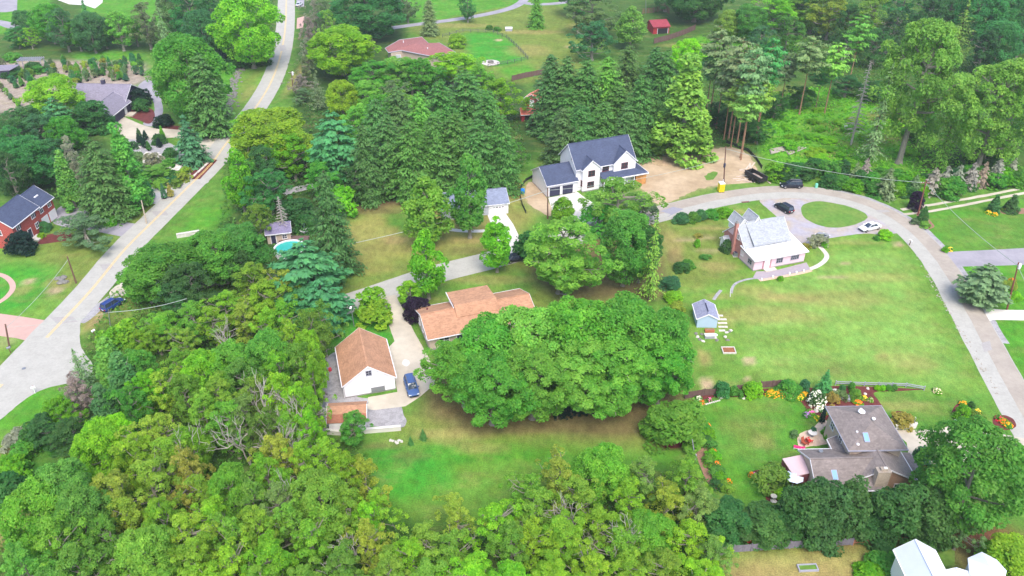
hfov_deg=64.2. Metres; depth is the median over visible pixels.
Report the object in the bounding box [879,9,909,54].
broadleaf tree
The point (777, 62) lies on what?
scots pine
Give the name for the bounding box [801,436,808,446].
garden chair
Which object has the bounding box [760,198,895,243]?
loop driveway
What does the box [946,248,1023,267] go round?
neighbour driveway
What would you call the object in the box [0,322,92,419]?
junction apron
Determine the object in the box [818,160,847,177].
shrub
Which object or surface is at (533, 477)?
sparse tree
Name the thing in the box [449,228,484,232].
front walk
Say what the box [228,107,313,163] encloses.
broadleaf tree
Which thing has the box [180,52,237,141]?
spruce tree
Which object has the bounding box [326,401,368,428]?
gambrel shed
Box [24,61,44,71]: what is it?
shrub
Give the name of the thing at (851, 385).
shrub
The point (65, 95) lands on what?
broadleaf tree
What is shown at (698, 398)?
flower clump
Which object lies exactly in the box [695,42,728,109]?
scots pine
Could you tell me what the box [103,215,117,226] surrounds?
shrub
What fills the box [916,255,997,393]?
verge stones
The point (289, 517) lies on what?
sparse tree
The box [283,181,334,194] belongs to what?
hidden lane
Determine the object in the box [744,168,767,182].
dump trailer
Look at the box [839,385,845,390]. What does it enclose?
shrub
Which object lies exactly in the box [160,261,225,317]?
broadleaf tree
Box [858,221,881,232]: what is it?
parked sedan
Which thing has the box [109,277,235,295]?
driveway sand
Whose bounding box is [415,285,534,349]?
ranch house
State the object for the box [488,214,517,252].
garage driveway
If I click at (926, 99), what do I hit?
broadleaf tree
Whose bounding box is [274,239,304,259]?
swimming pool
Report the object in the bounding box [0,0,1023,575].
ground
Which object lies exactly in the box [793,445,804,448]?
sun lounger
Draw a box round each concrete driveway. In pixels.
[367,295,434,409]
[897,427,1023,463]
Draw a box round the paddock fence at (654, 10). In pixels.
[642,7,669,13]
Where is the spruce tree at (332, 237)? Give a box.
[309,170,367,286]
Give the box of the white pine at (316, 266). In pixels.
[266,238,353,316]
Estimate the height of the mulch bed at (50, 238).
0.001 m
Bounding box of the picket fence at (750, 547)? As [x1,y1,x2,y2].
[718,537,854,551]
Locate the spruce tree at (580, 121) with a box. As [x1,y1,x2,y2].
[566,103,597,142]
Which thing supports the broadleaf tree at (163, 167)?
on the ground at (860, 308)
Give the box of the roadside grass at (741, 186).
[713,181,830,192]
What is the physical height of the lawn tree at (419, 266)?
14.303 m
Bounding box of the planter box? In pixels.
[704,328,714,332]
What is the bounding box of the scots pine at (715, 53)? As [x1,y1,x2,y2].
[699,25,738,110]
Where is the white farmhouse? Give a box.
[532,134,648,196]
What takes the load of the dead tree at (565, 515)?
on the ground at (860, 308)
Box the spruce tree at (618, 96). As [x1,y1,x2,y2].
[603,84,632,126]
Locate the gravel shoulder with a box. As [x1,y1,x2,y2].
[81,295,113,322]
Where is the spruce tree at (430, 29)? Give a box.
[420,0,439,36]
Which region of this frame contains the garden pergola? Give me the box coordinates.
[16,56,45,67]
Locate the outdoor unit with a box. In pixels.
[732,251,737,256]
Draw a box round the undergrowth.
[0,274,708,575]
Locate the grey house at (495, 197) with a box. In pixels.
[441,187,509,218]
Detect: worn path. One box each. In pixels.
[713,290,721,299]
[731,278,755,293]
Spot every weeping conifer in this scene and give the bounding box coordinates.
[849,162,861,183]
[859,158,871,177]
[874,167,897,202]
[910,174,922,190]
[924,168,942,197]
[939,166,952,181]
[953,165,965,189]
[965,162,979,190]
[976,161,990,189]
[989,158,1005,183]
[1008,158,1017,170]
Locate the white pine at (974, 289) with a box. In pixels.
[952,263,1013,311]
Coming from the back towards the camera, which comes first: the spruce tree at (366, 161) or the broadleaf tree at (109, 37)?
the broadleaf tree at (109, 37)
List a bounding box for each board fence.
[512,69,542,80]
[654,24,695,42]
[684,379,784,398]
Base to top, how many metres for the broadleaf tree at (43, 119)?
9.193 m
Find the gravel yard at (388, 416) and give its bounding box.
[319,352,406,430]
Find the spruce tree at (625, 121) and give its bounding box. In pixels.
[611,103,650,163]
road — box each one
[0,0,294,405]
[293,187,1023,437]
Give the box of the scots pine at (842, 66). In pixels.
[821,41,858,112]
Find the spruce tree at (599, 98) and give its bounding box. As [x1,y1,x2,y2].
[589,84,605,116]
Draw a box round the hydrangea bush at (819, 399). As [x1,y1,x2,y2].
[806,388,826,408]
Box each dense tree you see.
[72,100,115,135]
[401,296,430,325]
[553,410,561,420]
[560,405,568,419]
[567,405,575,418]
[573,408,581,416]
[638,397,707,456]
[704,494,753,547]
[736,509,760,544]
[744,499,790,551]
[770,481,830,551]
[772,504,808,548]
[801,476,854,557]
[818,474,873,558]
[851,510,900,546]
[861,482,929,550]
[896,484,959,551]
[907,191,924,212]
[978,532,1023,575]
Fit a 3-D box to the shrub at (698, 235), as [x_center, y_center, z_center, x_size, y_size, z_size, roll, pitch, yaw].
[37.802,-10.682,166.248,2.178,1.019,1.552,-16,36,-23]
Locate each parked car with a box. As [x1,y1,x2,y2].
[99,297,124,311]
[505,252,524,263]
[812,232,829,241]
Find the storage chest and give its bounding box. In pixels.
[704,333,714,338]
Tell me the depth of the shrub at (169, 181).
186.34 m
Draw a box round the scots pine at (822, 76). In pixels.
[808,63,837,106]
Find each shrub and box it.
[0,68,20,78]
[0,425,35,453]
[0,453,33,476]
[0,470,30,512]
[2,52,22,62]
[2,230,38,256]
[8,439,43,468]
[16,421,44,450]
[18,68,35,76]
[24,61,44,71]
[32,65,45,74]
[37,232,45,238]
[39,221,51,232]
[94,326,127,349]
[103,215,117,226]
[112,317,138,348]
[123,141,140,149]
[130,88,152,107]
[131,98,150,111]
[133,151,143,160]
[134,160,148,168]
[140,170,151,181]
[142,152,164,165]
[150,133,167,145]
[151,177,169,189]
[152,114,173,128]
[161,147,178,158]
[161,175,170,184]
[162,158,180,166]
[162,169,179,178]
[169,172,193,182]
[169,178,182,188]
[178,166,192,175]
[206,50,228,69]
[225,53,250,68]
[245,53,272,66]
[280,197,314,223]
[292,214,318,235]
[330,184,358,217]
[354,286,390,316]
[355,298,392,330]
[448,33,466,48]
[485,25,492,29]
[512,229,540,264]
[579,203,614,238]
[623,198,659,224]
[658,275,680,290]
[662,290,682,304]
[669,300,685,311]
[671,212,689,224]
[673,261,690,273]
[682,259,696,270]
[688,211,701,224]
[693,232,702,238]
[694,239,700,247]
[696,209,708,221]
[698,254,712,259]
[701,420,710,429]
[701,453,715,467]
[702,428,715,439]
[702,432,710,447]
[704,448,721,459]
[705,208,719,220]
[705,437,717,450]
[708,463,725,477]
[708,478,723,492]
[713,380,729,399]
[713,470,726,485]
[717,207,733,218]
[718,239,731,254]
[718,479,735,492]
[729,385,738,396]
[737,389,743,398]
[742,381,763,400]
[751,461,790,496]
[764,162,797,183]
[773,488,782,499]
[774,162,797,181]
[774,378,802,401]
[777,139,798,151]
[777,276,783,281]
[780,123,794,130]
[784,134,802,141]
[789,429,798,438]
[791,162,813,180]
[798,132,820,139]
[799,163,818,180]
[799,379,810,392]
[802,243,811,249]
[804,147,826,152]
[806,118,821,124]
[806,150,819,156]
[806,157,823,176]
[806,234,828,248]
[809,153,829,159]
[810,107,829,112]
[813,135,837,145]
[814,125,825,131]
[814,159,834,176]
[817,145,837,151]
[817,173,842,190]
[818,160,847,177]
[821,241,827,247]
[826,391,840,405]
[832,119,846,125]
[832,174,850,190]
[833,159,850,176]
[833,389,848,401]
[834,152,847,159]
[839,125,853,131]
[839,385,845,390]
[842,176,863,193]
[844,157,863,171]
[845,116,864,124]
[848,121,867,129]
[848,382,855,391]
[849,169,871,187]
[849,388,862,401]
[851,561,885,575]
[857,133,868,140]
[858,171,880,191]
[863,549,894,575]
[864,181,884,199]
[871,167,888,180]
[872,540,895,562]
[874,385,880,390]
[878,121,891,131]
[878,229,892,240]
[880,385,885,390]
[886,384,891,391]
[887,117,903,126]
[889,410,914,431]
[891,182,908,197]
[891,384,897,391]
[892,169,905,181]
[895,147,919,158]
[897,174,913,188]
[898,183,917,198]
[905,172,928,185]
[909,217,920,224]
[912,446,933,465]
[916,185,930,197]
[918,220,931,228]
[919,173,931,183]
[925,176,956,200]
[937,176,967,201]
[941,246,948,252]
[949,168,965,176]
[951,404,971,418]
[955,164,981,186]
[962,175,977,192]
[966,408,984,420]
[967,401,975,410]
[974,541,1010,570]
[986,168,1009,190]
[992,177,1007,188]
[1001,166,1019,185]
[1002,280,1017,290]
[1007,170,1023,189]
[1007,291,1023,302]
[1015,166,1023,185]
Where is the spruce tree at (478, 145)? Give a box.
[456,119,500,189]
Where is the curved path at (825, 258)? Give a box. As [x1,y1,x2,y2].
[809,246,828,269]
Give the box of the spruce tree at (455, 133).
[436,111,470,191]
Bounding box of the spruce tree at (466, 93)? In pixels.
[448,69,483,138]
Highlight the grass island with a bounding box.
[801,201,867,227]
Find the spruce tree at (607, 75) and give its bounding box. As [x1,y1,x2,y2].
[593,56,625,119]
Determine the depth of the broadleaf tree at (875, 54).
252.52 m
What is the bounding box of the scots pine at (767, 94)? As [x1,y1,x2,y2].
[754,80,778,142]
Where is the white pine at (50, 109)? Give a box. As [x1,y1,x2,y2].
[40,96,76,138]
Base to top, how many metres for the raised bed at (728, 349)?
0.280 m
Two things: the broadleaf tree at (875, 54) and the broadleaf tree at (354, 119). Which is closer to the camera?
the broadleaf tree at (354, 119)
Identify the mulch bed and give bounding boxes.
[37,232,72,243]
[131,107,154,123]
[154,124,197,130]
[190,159,216,178]
[662,433,689,447]
[692,388,828,420]
[696,446,728,490]
[753,470,777,501]
[825,386,922,406]
[916,212,933,228]
[952,404,961,419]
[992,415,1015,429]
[1001,208,1023,213]
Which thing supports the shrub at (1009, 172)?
on the ground at (860, 308)
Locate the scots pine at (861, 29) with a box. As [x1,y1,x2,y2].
[842,14,877,82]
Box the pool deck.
[279,236,309,241]
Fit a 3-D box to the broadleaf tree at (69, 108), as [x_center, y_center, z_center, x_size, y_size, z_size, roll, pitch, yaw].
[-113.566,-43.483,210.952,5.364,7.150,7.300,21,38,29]
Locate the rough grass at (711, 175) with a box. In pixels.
[704,171,717,179]
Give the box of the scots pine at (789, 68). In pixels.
[777,53,797,106]
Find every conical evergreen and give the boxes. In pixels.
[51,149,84,213]
[89,383,120,451]
[92,336,123,390]
[106,122,154,216]
[107,351,138,409]
[646,52,718,169]
[819,405,826,423]
[917,206,928,223]
[986,195,1000,214]
[1000,194,1020,215]
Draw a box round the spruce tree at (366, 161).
[347,124,393,209]
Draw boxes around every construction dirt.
[525,182,550,215]
[638,147,756,203]
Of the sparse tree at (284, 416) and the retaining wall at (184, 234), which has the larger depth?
the retaining wall at (184, 234)
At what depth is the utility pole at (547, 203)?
171.14 m
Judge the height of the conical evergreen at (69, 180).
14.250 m
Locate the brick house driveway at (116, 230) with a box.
[53,205,133,236]
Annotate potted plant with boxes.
[1,72,8,78]
[3,87,8,95]
[7,75,15,82]
[8,93,13,99]
[12,81,18,87]
[18,76,24,86]
[26,76,32,84]
[48,68,54,75]
[74,71,82,78]
[81,70,90,80]
[94,68,101,75]
[99,62,106,68]
[100,68,105,75]
[115,71,120,79]
[122,73,128,80]
[128,53,136,60]
[131,65,139,74]
[136,133,139,142]
[139,66,143,75]
[142,130,148,139]
[142,138,145,147]
[146,141,151,150]
[147,181,155,196]
[156,138,162,147]
[160,183,167,198]
[166,183,173,196]
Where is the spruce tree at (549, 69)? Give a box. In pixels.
[524,54,561,138]
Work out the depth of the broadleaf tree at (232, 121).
197.09 m
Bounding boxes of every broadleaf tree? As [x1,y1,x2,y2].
[0,105,46,134]
[0,119,39,149]
[0,125,29,167]
[0,134,56,185]
[0,151,32,197]
[0,475,79,560]
[0,541,58,575]
[1,26,32,48]
[10,10,33,35]
[17,73,85,116]
[21,113,62,150]
[26,3,67,43]
[26,411,68,451]
[30,138,71,182]
[33,456,103,534]
[34,566,77,575]
[41,115,88,148]
[41,395,88,425]
[43,7,82,51]
[49,416,96,458]
[50,485,120,561]
[55,537,125,575]
[61,20,94,50]
[62,106,82,127]
[68,415,132,488]
[70,10,112,53]
[89,17,114,48]
[89,468,149,535]
[102,10,138,50]
[102,385,153,431]
[102,412,141,458]
[104,523,182,575]
[106,432,163,496]
[107,348,159,386]
[115,241,207,302]
[116,259,165,303]
[117,368,173,417]
[123,16,144,46]
[123,329,159,360]
[134,310,182,349]
[139,162,177,178]
[140,496,185,558]
[141,562,177,575]
[143,31,235,119]
[151,275,199,325]
[155,0,186,30]
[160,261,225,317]
[166,372,203,426]
[167,0,204,32]
[167,531,218,575]
[169,426,214,475]
[179,8,216,50]
[179,348,228,399]
[180,229,244,284]
[182,494,238,556]
[187,387,223,448]
[195,0,220,31]
[201,370,242,435]
[203,338,264,396]
[205,0,285,68]
[206,461,251,529]
[211,221,277,274]
[212,16,242,51]
[218,357,271,413]
[227,250,261,290]
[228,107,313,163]
[229,111,265,144]
[230,261,270,306]
[236,504,286,559]
[238,167,293,214]
[238,203,273,236]
[240,160,263,196]
[240,528,299,575]
[241,278,297,324]
[243,144,280,188]
[243,327,292,393]
[243,405,288,456]
[246,432,301,482]
[246,451,294,507]
[246,563,279,575]
[262,133,311,180]
[262,349,297,408]
[278,380,320,444]
[288,467,353,543]
[289,405,326,466]
[291,309,333,365]
[291,329,328,388]
[298,355,328,417]
[304,160,343,195]
[306,23,381,75]
[313,448,362,496]
[317,0,405,40]
[323,538,363,575]
[324,79,360,119]
[330,166,369,204]
[336,127,357,155]
[339,410,373,445]
[340,103,370,137]
[348,60,407,91]
[350,80,384,116]
[351,500,384,547]
[364,94,390,113]
[368,544,412,575]
[375,56,414,88]
[384,89,415,116]
[395,59,431,94]
[398,0,420,22]
[411,57,446,93]
[413,338,493,407]
[422,51,486,86]
[434,550,491,575]
[451,346,543,428]
[455,311,523,401]
[457,0,476,22]
[469,64,495,89]
[480,304,561,389]
[481,77,530,116]
[485,519,529,574]
[492,341,585,422]
[508,139,530,167]
[523,215,623,294]
[531,295,624,380]
[531,548,584,575]
[533,236,598,294]
[537,509,586,568]
[541,324,613,413]
[558,0,588,17]
[565,0,621,36]
[566,20,617,60]
[571,441,633,506]
[580,325,661,419]
[588,290,675,389]
[598,208,651,286]
[615,508,677,561]
[616,225,663,283]
[623,334,697,405]
[628,306,694,378]
[654,0,681,11]
[662,454,713,511]
[665,0,734,21]
[665,553,724,575]
[670,38,707,70]
[677,480,719,540]
[705,102,727,124]
[712,9,744,36]
[716,108,744,133]
[728,3,767,39]
[731,116,756,138]
[741,25,781,57]
[747,120,775,143]
[748,0,804,34]
[762,96,790,117]
[765,15,806,52]
[775,85,816,108]
[777,0,817,27]
[791,0,840,33]
[805,0,848,39]
[828,74,863,97]
[829,4,872,47]
[829,31,859,59]
[854,28,898,68]
[857,80,882,101]
[867,17,979,164]
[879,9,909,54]
[882,0,932,30]
[906,0,951,37]
[908,414,1023,536]
[910,110,941,142]
[927,0,969,23]
[945,57,1023,165]
[950,0,1009,43]
[963,140,1018,167]
[964,29,1003,71]
[964,120,1015,154]
[974,20,1023,70]
[987,0,1023,37]
[996,104,1023,143]
[1001,6,1023,57]
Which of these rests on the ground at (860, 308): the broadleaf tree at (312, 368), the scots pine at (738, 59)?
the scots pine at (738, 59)
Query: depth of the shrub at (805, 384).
125.24 m
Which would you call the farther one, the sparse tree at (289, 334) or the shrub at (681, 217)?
the shrub at (681, 217)
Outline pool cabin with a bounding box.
[264,221,291,243]
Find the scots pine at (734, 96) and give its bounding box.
[720,79,748,146]
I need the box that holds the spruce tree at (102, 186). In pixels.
[74,139,148,228]
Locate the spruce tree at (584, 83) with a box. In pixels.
[568,58,605,130]
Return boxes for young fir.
[80,0,87,31]
[173,115,214,170]
[407,437,413,445]
[420,429,426,441]
[813,369,832,395]
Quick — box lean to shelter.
[0,64,19,78]
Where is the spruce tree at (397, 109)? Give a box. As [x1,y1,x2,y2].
[381,85,412,162]
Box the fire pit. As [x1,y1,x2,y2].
[482,60,498,65]
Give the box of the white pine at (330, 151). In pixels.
[301,109,357,181]
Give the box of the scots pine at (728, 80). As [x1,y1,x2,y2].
[715,67,750,139]
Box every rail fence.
[835,380,925,390]
[853,536,929,545]
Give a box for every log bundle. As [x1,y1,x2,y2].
[769,146,789,153]
[785,147,805,154]
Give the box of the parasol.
[786,471,803,485]
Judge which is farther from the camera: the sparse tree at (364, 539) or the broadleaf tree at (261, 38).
the broadleaf tree at (261, 38)
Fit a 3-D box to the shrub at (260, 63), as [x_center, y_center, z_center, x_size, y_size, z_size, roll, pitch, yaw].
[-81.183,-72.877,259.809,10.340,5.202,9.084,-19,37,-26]
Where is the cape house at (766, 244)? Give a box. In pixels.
[719,208,808,271]
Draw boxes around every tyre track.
[900,188,1020,210]
[903,192,1023,214]
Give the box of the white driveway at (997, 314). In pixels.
[983,308,1023,320]
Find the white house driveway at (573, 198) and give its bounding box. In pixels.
[548,192,596,233]
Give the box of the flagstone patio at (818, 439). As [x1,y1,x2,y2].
[797,421,826,446]
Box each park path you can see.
[0,20,20,27]
[373,0,527,29]
[525,1,565,4]
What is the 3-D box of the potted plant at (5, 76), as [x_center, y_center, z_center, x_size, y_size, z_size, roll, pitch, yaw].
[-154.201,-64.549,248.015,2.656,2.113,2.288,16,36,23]
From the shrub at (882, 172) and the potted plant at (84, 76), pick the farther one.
the potted plant at (84, 76)
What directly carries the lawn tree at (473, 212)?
on the ground at (860, 308)
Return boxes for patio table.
[808,429,816,436]
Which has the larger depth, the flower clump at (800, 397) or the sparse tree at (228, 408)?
the flower clump at (800, 397)
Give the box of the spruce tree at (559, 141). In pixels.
[537,106,579,165]
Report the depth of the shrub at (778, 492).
107.29 m
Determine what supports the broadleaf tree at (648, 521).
on the ground at (860, 308)
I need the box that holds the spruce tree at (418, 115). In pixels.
[399,91,442,149]
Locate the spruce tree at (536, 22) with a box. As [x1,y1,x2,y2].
[526,0,546,29]
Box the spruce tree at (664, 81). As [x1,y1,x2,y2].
[646,50,676,119]
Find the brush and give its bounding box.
[697,24,1018,173]
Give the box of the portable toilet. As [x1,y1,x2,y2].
[717,179,724,192]
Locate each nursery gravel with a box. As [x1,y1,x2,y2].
[129,139,183,159]
[143,181,208,204]
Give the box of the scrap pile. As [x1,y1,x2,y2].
[315,391,330,413]
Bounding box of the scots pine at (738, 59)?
[715,37,759,139]
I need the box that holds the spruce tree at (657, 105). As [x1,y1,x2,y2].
[645,90,663,141]
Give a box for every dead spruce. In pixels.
[275,196,292,227]
[846,61,872,144]
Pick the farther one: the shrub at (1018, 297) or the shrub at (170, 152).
the shrub at (170, 152)
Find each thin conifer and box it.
[70,348,97,395]
[155,0,171,52]
[308,73,325,109]
[630,211,668,300]
[849,61,894,162]
[920,99,959,172]
[939,0,975,65]
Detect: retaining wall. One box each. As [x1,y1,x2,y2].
[176,230,198,237]
[325,425,400,435]
[895,423,916,429]
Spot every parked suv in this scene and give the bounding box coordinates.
[403,373,419,397]
[774,202,794,213]
[780,179,802,188]
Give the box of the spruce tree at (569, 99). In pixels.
[538,88,589,142]
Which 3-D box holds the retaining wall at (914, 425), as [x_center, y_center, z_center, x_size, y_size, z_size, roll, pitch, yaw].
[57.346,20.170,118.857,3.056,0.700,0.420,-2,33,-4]
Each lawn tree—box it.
[220,147,254,212]
[397,280,422,303]
[401,175,454,241]
[407,228,448,299]
[445,153,487,238]
[479,215,511,272]
[551,196,574,223]
[613,5,647,43]
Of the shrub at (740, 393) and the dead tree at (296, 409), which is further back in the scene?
the shrub at (740, 393)
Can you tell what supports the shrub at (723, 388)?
on the mulch bed at (806, 403)
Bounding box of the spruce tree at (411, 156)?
[384,121,441,210]
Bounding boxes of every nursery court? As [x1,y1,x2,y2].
[113,117,216,151]
[138,80,162,125]
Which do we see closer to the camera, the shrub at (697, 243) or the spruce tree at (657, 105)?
the shrub at (697, 243)
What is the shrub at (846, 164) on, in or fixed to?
on the ground at (860, 308)
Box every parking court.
[0,0,16,11]
[59,0,102,7]
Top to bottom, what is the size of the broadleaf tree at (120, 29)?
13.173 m
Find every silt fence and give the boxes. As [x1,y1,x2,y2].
[520,175,531,212]
[726,140,762,168]
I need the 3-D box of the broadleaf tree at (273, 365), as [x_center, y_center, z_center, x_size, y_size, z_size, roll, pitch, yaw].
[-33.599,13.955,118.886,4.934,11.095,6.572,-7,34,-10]
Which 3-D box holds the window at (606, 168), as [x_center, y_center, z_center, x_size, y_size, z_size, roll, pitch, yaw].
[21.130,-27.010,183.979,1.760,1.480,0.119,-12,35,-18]
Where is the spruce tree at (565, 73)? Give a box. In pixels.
[539,56,578,133]
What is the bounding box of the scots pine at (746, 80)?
[727,58,769,142]
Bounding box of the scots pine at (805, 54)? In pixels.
[785,35,831,113]
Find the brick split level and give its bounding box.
[781,405,917,498]
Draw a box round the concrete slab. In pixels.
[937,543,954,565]
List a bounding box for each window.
[365,370,371,375]
[587,181,593,187]
[588,170,594,176]
[602,166,608,171]
[621,162,627,168]
[776,257,783,263]
[790,254,799,260]
[829,420,834,431]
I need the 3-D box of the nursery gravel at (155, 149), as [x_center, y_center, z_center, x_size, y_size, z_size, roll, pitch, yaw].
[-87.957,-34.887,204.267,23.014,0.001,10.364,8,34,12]
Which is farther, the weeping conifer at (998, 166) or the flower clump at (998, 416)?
the weeping conifer at (998, 166)
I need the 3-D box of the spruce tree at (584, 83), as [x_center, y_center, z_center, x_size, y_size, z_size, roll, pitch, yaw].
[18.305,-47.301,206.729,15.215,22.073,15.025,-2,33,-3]
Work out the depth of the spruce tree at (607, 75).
203.44 m
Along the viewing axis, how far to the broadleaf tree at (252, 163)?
176.80 m
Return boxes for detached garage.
[335,327,396,397]
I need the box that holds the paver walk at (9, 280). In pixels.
[0,273,15,302]
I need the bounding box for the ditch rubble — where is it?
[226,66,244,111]
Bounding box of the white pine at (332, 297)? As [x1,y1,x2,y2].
[293,277,357,334]
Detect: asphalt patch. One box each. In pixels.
[50,316,77,323]
[99,263,113,269]
[152,211,167,215]
[662,207,682,216]
[950,284,956,291]
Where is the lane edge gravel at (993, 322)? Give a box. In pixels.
[823,188,1009,343]
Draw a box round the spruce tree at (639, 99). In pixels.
[626,74,662,164]
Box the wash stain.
[402,359,409,365]
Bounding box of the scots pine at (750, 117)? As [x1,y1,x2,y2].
[730,84,767,159]
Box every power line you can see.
[7,260,67,326]
[17,312,108,326]
[109,298,186,312]
[351,190,546,243]
[556,158,723,189]
[728,149,922,182]
[929,187,1016,264]
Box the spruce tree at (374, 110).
[361,98,398,154]
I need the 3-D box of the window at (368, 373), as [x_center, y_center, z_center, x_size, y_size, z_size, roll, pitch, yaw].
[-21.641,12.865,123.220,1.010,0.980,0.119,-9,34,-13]
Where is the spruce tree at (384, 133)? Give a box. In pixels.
[370,114,402,202]
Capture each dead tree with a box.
[155,419,208,492]
[204,414,262,464]
[210,316,237,342]
[235,367,293,432]
[256,421,306,463]
[263,393,331,446]
[264,468,301,503]
[321,526,377,573]
[545,491,594,548]
[606,512,640,552]
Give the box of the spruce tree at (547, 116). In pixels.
[531,83,558,138]
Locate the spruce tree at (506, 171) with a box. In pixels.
[488,114,524,198]
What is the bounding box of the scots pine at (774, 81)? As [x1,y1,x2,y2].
[758,66,784,119]
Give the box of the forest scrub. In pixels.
[18,0,1023,247]
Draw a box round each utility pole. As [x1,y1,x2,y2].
[5,324,9,345]
[67,256,76,283]
[141,200,146,223]
[547,188,547,218]
[723,146,725,180]
[917,180,926,214]
[1006,262,1021,309]
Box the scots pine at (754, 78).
[734,42,774,157]
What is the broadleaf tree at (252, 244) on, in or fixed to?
on the ground at (860, 308)
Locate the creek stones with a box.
[137,146,182,169]
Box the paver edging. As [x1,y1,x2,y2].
[759,269,811,280]
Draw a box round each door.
[41,214,49,222]
[48,208,57,221]
[270,235,276,243]
[332,423,342,428]
[490,205,505,214]
[549,186,560,196]
[562,183,573,194]
[763,259,770,268]
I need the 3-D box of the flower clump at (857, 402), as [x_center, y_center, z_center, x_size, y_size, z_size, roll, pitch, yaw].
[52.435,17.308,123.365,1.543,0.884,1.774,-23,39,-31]
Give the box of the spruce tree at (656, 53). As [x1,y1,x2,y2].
[639,46,665,108]
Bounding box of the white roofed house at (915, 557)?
[889,539,1006,575]
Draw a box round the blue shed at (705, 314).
[692,299,719,327]
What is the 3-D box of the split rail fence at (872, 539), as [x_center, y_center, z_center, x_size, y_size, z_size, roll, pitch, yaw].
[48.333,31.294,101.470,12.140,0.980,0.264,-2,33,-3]
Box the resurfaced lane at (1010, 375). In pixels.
[574,186,1023,416]
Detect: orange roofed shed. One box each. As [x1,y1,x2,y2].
[518,107,537,121]
[524,89,540,105]
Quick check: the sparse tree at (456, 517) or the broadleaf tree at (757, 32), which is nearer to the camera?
the sparse tree at (456, 517)
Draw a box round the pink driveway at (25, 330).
[0,314,43,339]
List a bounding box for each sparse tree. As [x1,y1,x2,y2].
[15,27,40,48]
[33,510,105,573]
[52,212,112,251]
[58,135,84,184]
[58,371,93,421]
[86,513,124,573]
[88,493,166,543]
[111,415,185,470]
[119,446,193,525]
[126,2,162,49]
[133,436,210,492]
[138,323,181,355]
[143,366,181,420]
[147,347,202,392]
[150,411,188,455]
[159,327,201,358]
[163,511,228,564]
[166,445,215,515]
[168,300,216,346]
[171,473,234,523]
[192,559,235,575]
[193,289,255,333]
[195,306,238,345]
[199,512,256,572]
[201,399,266,459]
[213,530,252,575]
[221,392,274,450]
[226,470,273,537]
[228,294,261,343]
[237,373,286,420]
[248,303,284,354]
[257,371,300,429]
[258,268,303,313]
[259,481,298,544]
[263,439,329,492]
[264,491,315,559]
[265,299,318,345]
[276,410,313,466]
[279,318,306,372]
[280,75,314,94]
[286,340,328,408]
[286,505,336,574]
[287,544,328,575]
[288,56,316,86]
[290,386,337,439]
[291,87,315,104]
[295,298,348,357]
[297,0,329,32]
[298,17,318,49]
[298,37,313,72]
[305,436,348,492]
[309,0,333,31]
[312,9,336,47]
[320,487,367,546]
[329,570,392,575]
[339,517,394,575]
[340,453,392,507]
[352,487,408,535]
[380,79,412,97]
[383,519,464,573]
[388,536,445,575]
[410,557,461,575]
[428,528,480,574]
[432,492,487,547]
[463,498,526,550]
[486,559,531,575]
[498,472,550,514]
[505,486,574,537]
[512,514,559,571]
[535,444,580,510]
[543,474,610,523]
[561,537,617,575]
[563,503,635,556]
[577,176,667,227]
[585,525,655,572]
[603,473,646,532]
[607,544,647,575]
[621,455,660,507]
[632,547,687,575]
[644,475,693,547]
[660,518,734,559]
[684,534,739,575]
[835,0,908,40]
[946,507,987,552]
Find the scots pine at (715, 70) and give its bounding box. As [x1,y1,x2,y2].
[705,50,735,127]
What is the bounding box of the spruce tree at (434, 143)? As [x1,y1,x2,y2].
[417,114,459,192]
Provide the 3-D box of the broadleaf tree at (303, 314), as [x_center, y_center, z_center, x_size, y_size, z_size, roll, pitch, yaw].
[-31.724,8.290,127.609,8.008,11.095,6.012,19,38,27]
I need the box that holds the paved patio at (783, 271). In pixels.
[754,262,809,278]
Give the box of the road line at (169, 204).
[0,5,286,386]
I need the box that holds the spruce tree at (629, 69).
[613,44,642,102]
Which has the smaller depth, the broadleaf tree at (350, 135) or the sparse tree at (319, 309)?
the sparse tree at (319, 309)
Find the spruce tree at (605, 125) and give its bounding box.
[589,101,617,139]
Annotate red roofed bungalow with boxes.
[385,37,454,66]
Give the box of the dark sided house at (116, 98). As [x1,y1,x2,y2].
[70,78,141,126]
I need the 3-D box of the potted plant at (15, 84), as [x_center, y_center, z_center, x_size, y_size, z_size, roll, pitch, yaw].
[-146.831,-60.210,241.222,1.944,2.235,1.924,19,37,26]
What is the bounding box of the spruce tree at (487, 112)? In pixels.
[466,89,520,169]
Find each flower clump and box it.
[694,396,702,400]
[764,390,771,396]
[771,391,776,398]
[797,395,803,400]
[800,391,807,397]
[802,412,811,418]
[805,409,815,416]
[852,399,863,405]
[932,387,942,395]
[958,400,967,404]
[994,414,1003,422]
[997,417,1007,425]
[1003,420,1013,428]
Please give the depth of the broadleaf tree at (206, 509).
95.80 m
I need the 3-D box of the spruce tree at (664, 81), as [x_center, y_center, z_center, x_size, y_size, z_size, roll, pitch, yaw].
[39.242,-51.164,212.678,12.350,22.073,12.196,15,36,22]
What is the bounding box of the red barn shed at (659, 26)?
[647,19,670,33]
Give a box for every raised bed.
[721,346,736,353]
[796,563,818,571]
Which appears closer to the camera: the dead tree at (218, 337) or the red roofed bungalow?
the dead tree at (218, 337)
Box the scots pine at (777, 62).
[753,37,790,119]
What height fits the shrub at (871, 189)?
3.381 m
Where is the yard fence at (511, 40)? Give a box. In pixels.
[442,29,527,65]
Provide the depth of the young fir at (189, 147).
193.83 m
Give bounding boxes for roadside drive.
[297,16,304,28]
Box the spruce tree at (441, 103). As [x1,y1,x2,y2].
[423,79,471,143]
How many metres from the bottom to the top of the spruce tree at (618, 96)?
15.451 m
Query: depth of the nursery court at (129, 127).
213.63 m
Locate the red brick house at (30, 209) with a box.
[0,185,57,247]

